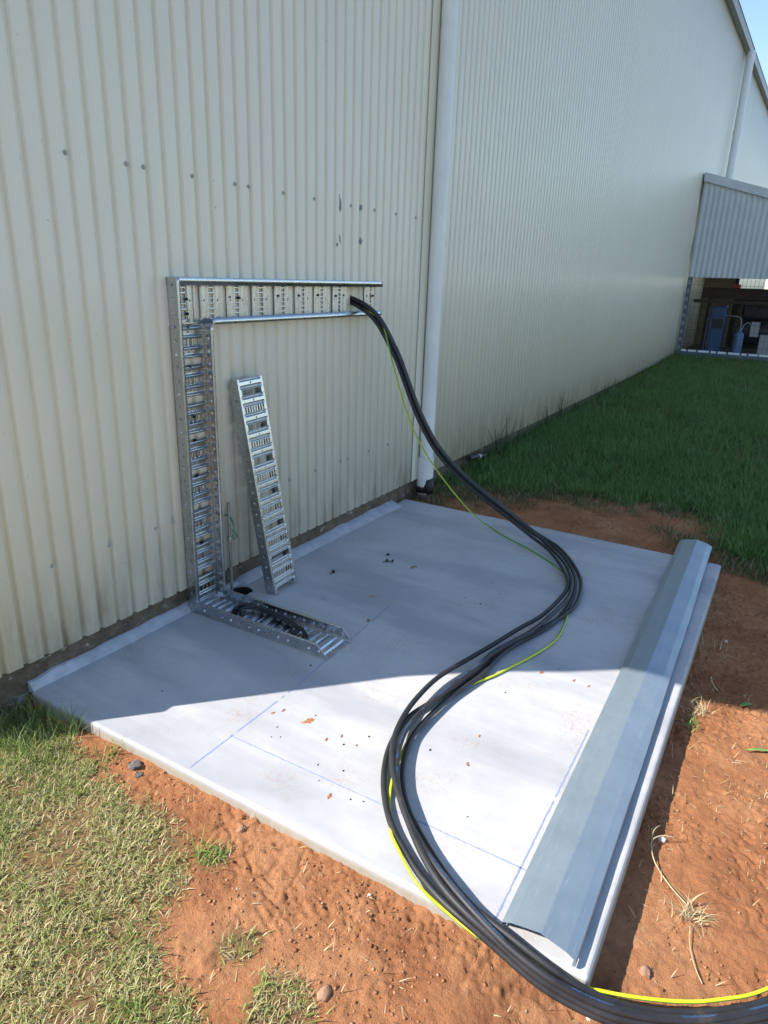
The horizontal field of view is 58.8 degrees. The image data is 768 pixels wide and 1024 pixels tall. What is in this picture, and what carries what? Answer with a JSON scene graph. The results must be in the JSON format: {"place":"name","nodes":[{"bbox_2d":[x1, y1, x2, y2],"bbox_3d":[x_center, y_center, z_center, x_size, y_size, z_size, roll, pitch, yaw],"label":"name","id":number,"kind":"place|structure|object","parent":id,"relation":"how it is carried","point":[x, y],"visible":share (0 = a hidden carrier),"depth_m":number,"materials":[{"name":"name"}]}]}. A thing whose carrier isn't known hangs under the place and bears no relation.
{"place":"outdoors","nodes":[
{"label":"outdoors","id":0,"kind":"place"},
{"bbox_2d":[0,356,767,1023],"bbox_3d":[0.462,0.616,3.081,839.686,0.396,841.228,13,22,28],"label":"ground","id":1,"kind":"structure","parent":0,"point":[740,936],"depth_m":1.88,"materials":[{"name":"red soil"}]},
{"bbox_2d":[0,682,91,774],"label":"tall grass","id":2,"kind":"structure","parent":1,"relation":"on","point":[7,739],"depth_m":2.44,"materials":[{"name":"green plant"}]},
{"bbox_2d":[82,738,124,765],"bbox_3d":[-0.960,0.812,2.342,0.162,0.092,0.174,13,22,28],"label":"grass tuft","id":3,"kind":"object","parent":1,"relation":"on","point":[114,747],"visible":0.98,"depth_m":2.35,"materials":[{"name":"plant"}]},
{"bbox_2d":[128,759,141,769],"bbox_3d":[-0.843,0.854,2.303,0.044,0.013,0.043,-9,22,-30],"label":"stone","id":4,"kind":"object","parent":1,"relation":"on","point":[134,764],"visible":1,"depth_m":2.30,"materials":[{"name":"grey stone"}]},
{"bbox_2d":[134,772,143,777],"bbox_3d":[-0.818,0.876,2.271,0.023,0.008,0.034,13,22,28],"label":"stone","id":5,"kind":"object","parent":1,"relation":"on","point":[138,774],"visible":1,"depth_m":2.27,"materials":[{"name":"grey stone"}]},
{"bbox_2d":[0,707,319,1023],"bbox_3d":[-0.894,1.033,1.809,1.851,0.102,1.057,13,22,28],"label":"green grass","id":6,"kind":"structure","parent":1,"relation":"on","point":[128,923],"depth_m":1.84,"materials":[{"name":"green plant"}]},
{"bbox_2d":[0,704,335,1023],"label":"dry grass","id":7,"kind":"structure","parent":1,"relation":"on","point":[24,915],"depth_m":1.81,"materials":[{"name":"beige plant"}]},
{"bbox_2d":[180,825,214,864],"bbox_3d":[-0.536,0.959,1.956,0.123,0.081,0.115,19,26,41],"label":"grass tuft","id":8,"kind":"object","parent":1,"relation":"on","point":[199,849],"visible":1,"depth_m":1.96,"materials":[{"name":"green plant"}]},
{"bbox_2d":[236,824,244,831],"bbox_3d":[-0.431,0.958,2.057,0.020,0.020,0.030,13,22,28],"label":"stone","id":9,"kind":"object","parent":1,"relation":"on","point":[241,828],"visible":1,"depth_m":2.05,"materials":[{"name":"stone"}]},
{"bbox_2d":[317,983,331,1001],"bbox_3d":[-0.140,1.128,1.594,0.030,0.026,0.044,13,22,28],"label":"stone","id":10,"kind":"object","parent":1,"relation":"on","point":[324,992],"visible":1,"depth_m":1.59,"materials":[{"name":"stone"}]},
{"bbox_2d":[27,499,720,985],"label":"concrete slab","id":11,"kind":"structure","parent":1,"relation":"on","point":[183,691],"depth_m":2.66,"materials":[{"name":"grey concrete"}]},
{"bbox_2d":[224,502,237,595],"bbox_3d":[-0.763,0.232,3.425,0.056,0.620,0.098,-7,21,-24],"label":"earth rod","id":12,"kind":"object","parent":11,"relation":"on","point":[232,538],"visible":0.97,"depth_m":3.35,"materials":[{"name":"grey metal"}]},
{"bbox_2d":[229,375,296,594],"bbox_3d":[-0.598,-0.126,3.404,0.244,1.078,0.212,13,22,28],"label":"cable tray","id":13,"kind":"object","parent":11,"relation":"on","point":[255,486],"visible":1,"depth_m":3.37,"materials":[{"name":"metal"}]},
{"bbox_2d":[300,718,314,723],"bbox_3d":[-0.278,0.767,2.498,0.052,0.002,0.033,-16,26,-42],"label":"mud crumb","id":14,"kind":"object","parent":11,"relation":"on","point":[309,720],"visible":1,"depth_m":2.50,"materials":[{"name":"orange soil"}]},
{"bbox_2d":[350,300,767,1023],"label":"power cable","id":15,"kind":"object","parent":11,"relation":"on","point":[460,906],"visible":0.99,"depth_m":2.13,"materials":[{"name":"black rubber"}]},
{"bbox_2d":[350,299,767,1023],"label":"power cable","id":16,"kind":"object","parent":11,"relation":"on","point":[442,899],"visible":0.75,"depth_m":1.93,"materials":[{"name":"black rubber"}]},
{"bbox_2d":[353,296,767,1014],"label":"power cable","id":17,"kind":"object","parent":11,"relation":"on","point":[539,958],"visible":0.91,"depth_m":1.78,"materials":[{"name":"black rubber"}]},
{"bbox_2d":[502,539,711,966],"bbox_3d":[1.177,0.619,2.983,0.197,0.048,3.216,12,22,28],"label":"roof flashing","id":18,"kind":"object","parent":11,"relation":"on","point":[556,897],"visible":1,"depth_m":2.19,"materials":[{"name":"silver metal"}]},
{"bbox_2d":[0,0,767,716],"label":"warehouse","id":19,"kind":"structure","parent":1,"relation":"on","point":[500,200],"depth_m":3.62,"materials":[{"name":"paint"}]},
{"bbox_2d":[167,277,382,659],"bbox_3d":[-0.148,-0.383,3.510,0.812,1.521,1.636,13,22,28],"label":"cable tray","id":20,"kind":"object","parent":19,"relation":"attached to","point":[203,332],"visible":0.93,"depth_m":3.14,"materials":[{"name":"metal"}]},
{"bbox_2d":[233,605,297,632],"bbox_3d":[-0.552,0.513,3.199,0.391,0.073,0.093,13,22,28],"label":"cable tail","id":21,"kind":"object","parent":20,"relation":"in","point":[268,614],"visible":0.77,"depth_m":3.21},
{"bbox_2d":[235,606,299,634],"bbox_3d":[-0.542,0.512,3.196,0.397,0.080,0.091,14,22,31],"label":"cable tail","id":22,"kind":"object","parent":20,"relation":"in","point":[297,631],"visible":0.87,"depth_m":3.23},
{"bbox_2d":[231,602,307,637],"bbox_3d":[-0.526,0.510,3.185,0.469,0.092,0.088,13,22,28],"label":"cable tail","id":23,"kind":"object","parent":20,"relation":"in","point":[274,613],"visible":0.93,"depth_m":3.21},
{"bbox_2d":[239,605,304,637],"bbox_3d":[-0.502,0.517,3.172,0.403,0.084,0.089,14,22,30],"label":"cable tail","id":24,"kind":"object","parent":20,"relation":"in","point":[246,606],"visible":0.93,"depth_m":3.19},
{"bbox_2d":[0,488,767,1023],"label":"soil crumbs","id":25,"kind":"object","parent":1,"relation":"on","point":[716,978],"visible":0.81,"depth_m":1.88,"materials":[{"name":"brown soil"}]},
{"bbox_2d":[0,580,767,1023],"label":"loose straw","id":26,"kind":"object","parent":1,"relation":"on","point":[416,928],"visible":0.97,"depth_m":1.92,"materials":[{"name":"beige plant"}]},
{"bbox_2d":[441,471,451,485],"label":"weed","id":27,"kind":"object","parent":1,"relation":"on","point":[442,483],"visible":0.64,"depth_m":5.47,"materials":[{"name":"green plant"}]},
{"bbox_2d":[466,453,486,460],"bbox_3d":[0.818,-0.489,5.970,0.052,0.098,0.401,12,21,27],"label":"pipe","id":28,"kind":"object","parent":1,"relation":"on","point":[473,457],"visible":0.98,"depth_m":5.88,"materials":[{"name":"white plastic"}]},
{"bbox_2d":[479,434,503,459],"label":"weed","id":29,"kind":"object","parent":1,"relation":"on","point":[489,450],"visible":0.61,"depth_m":6.17,"materials":[{"name":"green plant"}]},
{"bbox_2d":[486,419,515,455],"bbox_3d":[1.050,-0.683,6.258,0.203,0.378,0.431,13,22,28],"label":"weed","id":30,"kind":"object","parent":1,"relation":"on","point":[496,448],"visible":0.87,"depth_m":6.35,"materials":[{"name":"green plant"}]},
{"bbox_2d":[498,433,515,454],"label":"weed","id":31,"kind":"object","parent":1,"relation":"on","point":[502,443],"visible":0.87,"depth_m":6.42,"materials":[{"name":"green plant"}]},
{"bbox_2d":[503,409,520,449],"bbox_3d":[1.217,-0.817,6.553,0.347,0.452,0.228,27,31,51],"label":"weed","id":32,"kind":"object","parent":1,"relation":"on","point":[512,433],"visible":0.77,"depth_m":6.59,"materials":[{"name":"green plant"}]},
{"bbox_2d":[510,425,525,446],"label":"weed","id":33,"kind":"object","parent":1,"relation":"on","point":[518,435],"visible":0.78,"depth_m":6.74,"materials":[{"name":"green plant"}]},
{"bbox_2d":[518,423,534,438],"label":"weed","id":34,"kind":"object","parent":1,"relation":"on","point":[525,434],"visible":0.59,"depth_m":6.95,"materials":[{"name":"green plant"}]},
{"bbox_2d":[542,408,552,424],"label":"weed","id":35,"kind":"object","parent":1,"relation":"on","point":[547,417],"visible":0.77,"depth_m":7.54,"materials":[{"name":"green plant"}]},
{"bbox_2d":[350,295,767,1023],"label":"power cable","id":36,"kind":"object","parent":1,"relation":"on","point":[586,997],"visible":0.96,"depth_m":1.74,"materials":[{"name":"black rubber"}]},
{"bbox_2d":[556,390,570,417],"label":"weed","id":37,"kind":"object","parent":1,"relation":"on","point":[560,410],"visible":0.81,"depth_m":7.95,"materials":[{"name":"green plant"}]},
{"bbox_2d":[364,308,767,1003],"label":"earth cable","id":38,"kind":"object","parent":1,"relation":"on","point":[646,998],"visible":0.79,"depth_m":1.81,"materials":[{"name":"yellow plastic"}]},
{"bbox_2d":[406,475,767,584],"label":"lawn fringe","id":39,"kind":"object","parent":1,"relation":"on","point":[459,491],"visible":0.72,"depth_m":5.01,"materials":[{"name":"green plant"}]},
{"bbox_2d":[413,351,767,575],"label":"lawn","id":40,"kind":"structure","parent":1,"relation":"on","point":[656,456],"depth_m":6.47,"materials":[{"name":"green plant"}]},
{"bbox_2d":[639,965,650,978],"bbox_3d":[0.662,1.164,1.724,0.030,0.026,0.032,13,22,28],"label":"stone","id":41,"kind":"object","parent":1,"relation":"on","point":[644,970],"visible":1,"depth_m":1.72,"materials":[{"name":"stone"}]},
{"bbox_2d":[658,837,665,842],"bbox_3d":[0.875,1.031,2.145,0.026,0.020,0.021,13,22,28],"label":"stone","id":42,"kind":"object","parent":1,"relation":"on","point":[661,839],"visible":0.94,"depth_m":2.14,"materials":[{"name":"white stone"}]},
{"bbox_2d":[651,825,685,903],"bbox_3d":[0.840,1.042,2.027,0.077,0.038,0.259,6,20,13],"label":"twig","id":43,"kind":"object","parent":1,"relation":"on","point":[656,864],"visible":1,"depth_m":2.05,"materials":[{"name":"wood"}]},
{"bbox_2d":[648,884,724,940],"bbox_3d":[0.813,1.099,1.879,0.195,0.095,0.192,-7,21,-24],"label":"grass tuft","id":44,"kind":"object","parent":1,"relation":"on","point":[691,912],"visible":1,"depth_m":1.87,"materials":[{"name":"plant"}]},
{"bbox_2d":[678,709,703,732],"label":"grass tuft","id":45,"kind":"object","parent":1,"relation":"on","point":[689,724],"visible":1,"depth_m":2.70,"materials":[{"name":"green plant"}]},
{"bbox_2d":[689,924,702,983],"bbox_3d":[0.806,1.147,1.774,0.016,0.011,0.164,6,19,12],"label":"straw stalk","id":46,"kind":"object","parent":1,"relation":"on","point":[691,953],"visible":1,"depth_m":1.77,"materials":[{"name":"beige plant"}]},
{"bbox_2d":[681,696,716,719],"bbox_3d":[1.273,0.808,2.776,0.180,0.099,0.178,13,22,28],"label":"grass tuft","id":47,"kind":"object","parent":1,"relation":"on","point":[699,709],"visible":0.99,"depth_m":2.78,"materials":[{"name":"plant"}]},
{"bbox_2d":[700,633,735,652],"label":"grass tuft","id":48,"kind":"object","parent":1,"relation":"on","point":[714,643],"visible":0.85,"depth_m":3.29,"materials":[{"name":"plant"}]},
{"bbox_2d":[674,172,767,362],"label":"lean to","id":49,"kind":"object","parent":1,"relation":"on","point":[730,248],"visible":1,"depth_m":13.76,"materials":[{"name":"grey paint"}]},
{"bbox_2d":[702,305,728,352],"bbox_3d":[7.426,-4.105,15.265,0.357,1.005,0.405,13,22,28],"label":"cabinet","id":50,"kind":"object","parent":49,"relation":"on","point":[720,327],"visible":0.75,"depth_m":15.10,"materials":[{"name":"blue metal"}]},
{"bbox_2d":[693,287,767,351],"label":"timber rack","id":51,"kind":"object","parent":49,"relation":"on","point":[734,291],"visible":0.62,"depth_m":14.81,"materials":[{"name":"brown wood"}]},
{"bbox_2d":[733,284,740,287],"bbox_3d":[7.664,-4.899,14.776,0.150,0.080,0.100,13,22,28],"label":"fuel can","id":52,"kind":"object","parent":51,"relation":"on","point":[736,285],"visible":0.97,"depth_m":14.73,"materials":[{"name":"red plastic"}]},
{"bbox_2d":[726,315,750,352],"bbox_3d":[7.525,-3.784,14.624,0.178,0.824,0.580,-12,23,-35],"label":"gas cylinder","id":53,"kind":"object","parent":49,"relation":"on","point":[737,343],"visible":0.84,"depth_m":14.51,"materials":[{"name":"blue metal"}]},
{"bbox_2d":[730,304,767,345],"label":"air compressor","id":54,"kind":"object","parent":49,"relation":"on","point":[754,315],"visible":0.54,"depth_m":15.23,"materials":[{"name":"metal"}]},
{"bbox_2d":[749,322,759,336],"bbox_3d":[7.903,-3.893,14.489,0.160,0.300,0.500,13,22,28],"label":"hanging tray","id":55,"kind":"object","parent":49,"relation":"hanging from","point":[755,331],"visible":0.96,"depth_m":14.29,"materials":[{"name":"white plastic"}]},
{"bbox_2d":[740,702,752,705],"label":"dead leaf","id":56,"kind":"object","parent":1,"relation":"on","point":[744,704],"visible":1,"depth_m":2.83,"materials":[{"name":"green plant"}]},
{"bbox_2d":[746,748,767,750],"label":"dead leaf","id":57,"kind":"object","parent":1,"relation":"on","point":[759,749],"visible":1,"depth_m":2.55,"materials":[{"name":"green plant"}]},
{"bbox_2d":[739,0,767,288],"label":"sky","id":58,"kind":"structure","parent":0,"point":[755,12],"materials":[{"name":"blue"}]},
{"bbox_2d":[756,335,767,355],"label":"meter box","id":59,"kind":"object","parent":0,"point":[761,347],"visible":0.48,"depth_m":14.30,"materials":[{"name":"grey metal"}]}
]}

